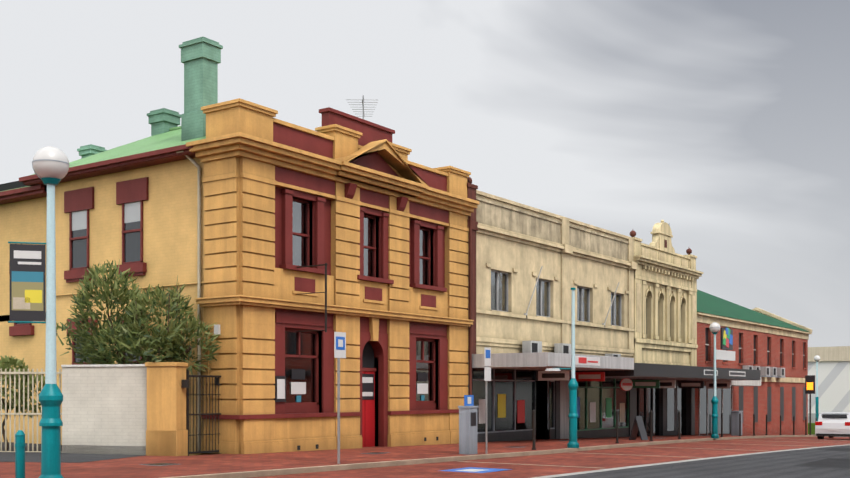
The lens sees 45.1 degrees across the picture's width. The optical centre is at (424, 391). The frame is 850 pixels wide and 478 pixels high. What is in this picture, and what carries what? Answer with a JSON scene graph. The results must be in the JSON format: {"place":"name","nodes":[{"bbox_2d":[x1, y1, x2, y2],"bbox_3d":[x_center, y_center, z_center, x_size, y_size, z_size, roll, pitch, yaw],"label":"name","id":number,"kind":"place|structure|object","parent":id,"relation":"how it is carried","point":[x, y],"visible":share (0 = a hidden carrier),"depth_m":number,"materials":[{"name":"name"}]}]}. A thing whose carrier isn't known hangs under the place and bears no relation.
{"place":"outdoors","nodes":[
{"label":"outdoors","id":0,"kind":"place"},
{"bbox_2d":[0,442,189,462],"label":"driveway","id":1,"kind":"structure","parent":0,"point":[36,457],"depth_m":24.20,"materials":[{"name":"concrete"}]},
{"bbox_2d":[0,434,834,477],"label":"footpath","id":2,"kind":"structure","parent":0,"point":[239,465],"depth_m":23.70,"materials":[{"name":"red brick"}]},
{"bbox_2d":[15,430,25,477],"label":"bollard","id":3,"kind":"object","parent":2,"relation":"on","point":[20,444],"visible":1,"depth_m":16.41,"materials":[{"name":"teal metal"}]},
{"bbox_2d":[8,146,69,477],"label":"lamp post","id":4,"kind":"object","parent":2,"relation":"on","point":[32,283],"visible":1,"depth_m":15.76,"materials":[{"name":"teal metal"}]},
{"bbox_2d":[334,332,345,463],"bbox_3d":[-1.861,0.139,22.180,0.085,2.860,0.380,0,0,35],"label":"parking sign pole","id":5,"kind":"object","parent":2,"relation":"on","point":[339,345],"visible":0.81,"depth_m":22.17,"materials":[{"name":"grey metal"}]},
{"bbox_2d":[458,347,490,454],"bbox_3d":[1.303,0.237,26.825,0.480,2.800,0.880,0,0,35],"label":"parking meter and signs","id":6,"kind":"object","parent":2,"relation":"on","point":[468,428],"visible":0.92,"depth_m":26.58,"materials":[{"name":"grey metal"}]},
{"bbox_2d":[545,288,578,447],"bbox_3d":[4.186,-0.729,31.352,1.057,4.910,0.507,0,0,-4],"label":"lamp post","id":7,"kind":"object","parent":2,"relation":"on","point":[573,414],"visible":0.98,"depth_m":31.25,"materials":[{"name":"teal metal"}]},
{"bbox_2d":[532,410,816,449],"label":"bollards","id":8,"kind":"object","parent":2,"relation":"on","point":[533,429],"visible":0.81,"depth_m":42.45,"materials":[{"name":"grey metal"}]},
{"bbox_2d":[709,322,720,437],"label":"lamp post","id":9,"kind":"object","parent":2,"relation":"on","point":[714,327],"visible":1,"depth_m":45.35,"materials":[{"name":"teal metal"}]},
{"bbox_2d":[731,411,742,435],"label":"utility box","id":10,"kind":"object","parent":2,"relation":"on","point":[734,423],"visible":0.85,"depth_m":53.33,"materials":[{"name":"grey metal"}]},
{"bbox_2d":[805,375,814,434],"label":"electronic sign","id":11,"kind":"object","parent":2,"relation":"on","point":[809,384],"visible":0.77,"depth_m":66.55,"materials":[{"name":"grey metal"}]},
{"bbox_2d":[0,0,849,346],"label":"sky","id":12,"kind":"structure","parent":0,"point":[726,123],"materials":[{"name":"grey"}]},
{"bbox_2d":[552,445,845,477],"bbox_3d":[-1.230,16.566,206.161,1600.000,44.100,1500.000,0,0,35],"label":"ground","id":13,"kind":"structure","parent":0,"point":[679,462],"depth_m":26.67,"materials":[{"name":"grey concrete"}]},
{"bbox_2d":[0,355,44,449],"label":"fence","id":14,"kind":"object","parent":13,"relation":"on","point":[7,363],"visible":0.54,"depth_m":26.75,"materials":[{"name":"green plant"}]},
{"bbox_2d":[0,184,46,443],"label":"wing","id":15,"kind":"structure","parent":13,"relation":"on","point":[23,214],"depth_m":31.59,"materials":[{"name":"yellow paint"}]},
{"bbox_2d":[0,362,221,455],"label":"fence","id":16,"kind":"object","parent":13,"relation":"on","point":[133,409],"visible":0.75,"depth_m":25.22,"materials":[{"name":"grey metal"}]},
{"bbox_2d":[56,259,221,374],"bbox_3d":[-7.382,-0.872,26.235,4.912,5.177,2.400,0,0,35],"label":"bush","id":17,"kind":"object","parent":13,"relation":"on","point":[128,335],"visible":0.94,"depth_m":26.00,"materials":[{"name":"green plant"}]},
{"bbox_2d":[0,37,478,455],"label":"corner building","id":18,"kind":"structure","parent":13,"relation":"on","point":[283,251],"depth_m":28.46,"materials":[{"name":"yellow"}]},
{"bbox_2d":[250,437,849,477],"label":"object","id":19,"kind":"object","parent":13,"relation":"on","point":[602,459],"visible":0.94,"depth_m":25.85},
{"bbox_2d":[139,435,849,472],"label":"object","id":20,"kind":"object","parent":19,"relation":"on","point":[835,463],"visible":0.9,"depth_m":24.95,"materials":[{"name":"blue paint"}]},
{"bbox_2d":[815,412,849,438],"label":"white hatchback","id":21,"kind":"object","parent":19,"relation":"on","point":[832,424],"visible":0.98,"depth_m":52.37,"materials":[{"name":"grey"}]},
{"bbox_2d":[467,177,637,441],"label":"cream shops","id":22,"kind":"structure","parent":13,"relation":"on","point":[532,267],"depth_m":39.03,"materials":[{"name":"painted plaster"},{"name":"glass"},{"name":"metal"}]},
{"bbox_2d":[479,220,759,439],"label":"building","id":23,"kind":"structure","parent":13,"relation":"on","point":[667,375],"depth_m":48.34,"materials":[{"name":"painted plaster"},{"name":"glass"},{"name":"metal"}]},
{"bbox_2d":[695,290,811,434],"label":"brick building","id":24,"kind":"structure","parent":13,"relation":"on","point":[772,348],"depth_m":61.58,"materials":[{"name":"brick"},{"name":"glass"},{"name":"metal"}]},
{"bbox_2d":[808,346,849,434],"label":"shed","id":25,"kind":"structure","parent":13,"relation":"on","point":[833,379],"depth_m":97.85,"materials":[{"name":"metal"}]},
{"bbox_2d":[554,445,849,477],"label":"road","id":26,"kind":"structure","parent":0,"point":[774,465],"depth_m":23.11,"materials":[{"name":"grey asphalt"}]},
{"bbox_2d":[532,444,849,477],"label":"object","id":27,"kind":"object","parent":26,"relation":"on","point":[575,473],"visible":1,"depth_m":24.95,"materials":[{"name":"concrete"}]},
{"bbox_2d":[814,355,819,420],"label":"lamp post","id":28,"kind":"object","parent":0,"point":[816,358],"visible":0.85,"depth_m":89.26,"materials":[{"name":"teal metal"}]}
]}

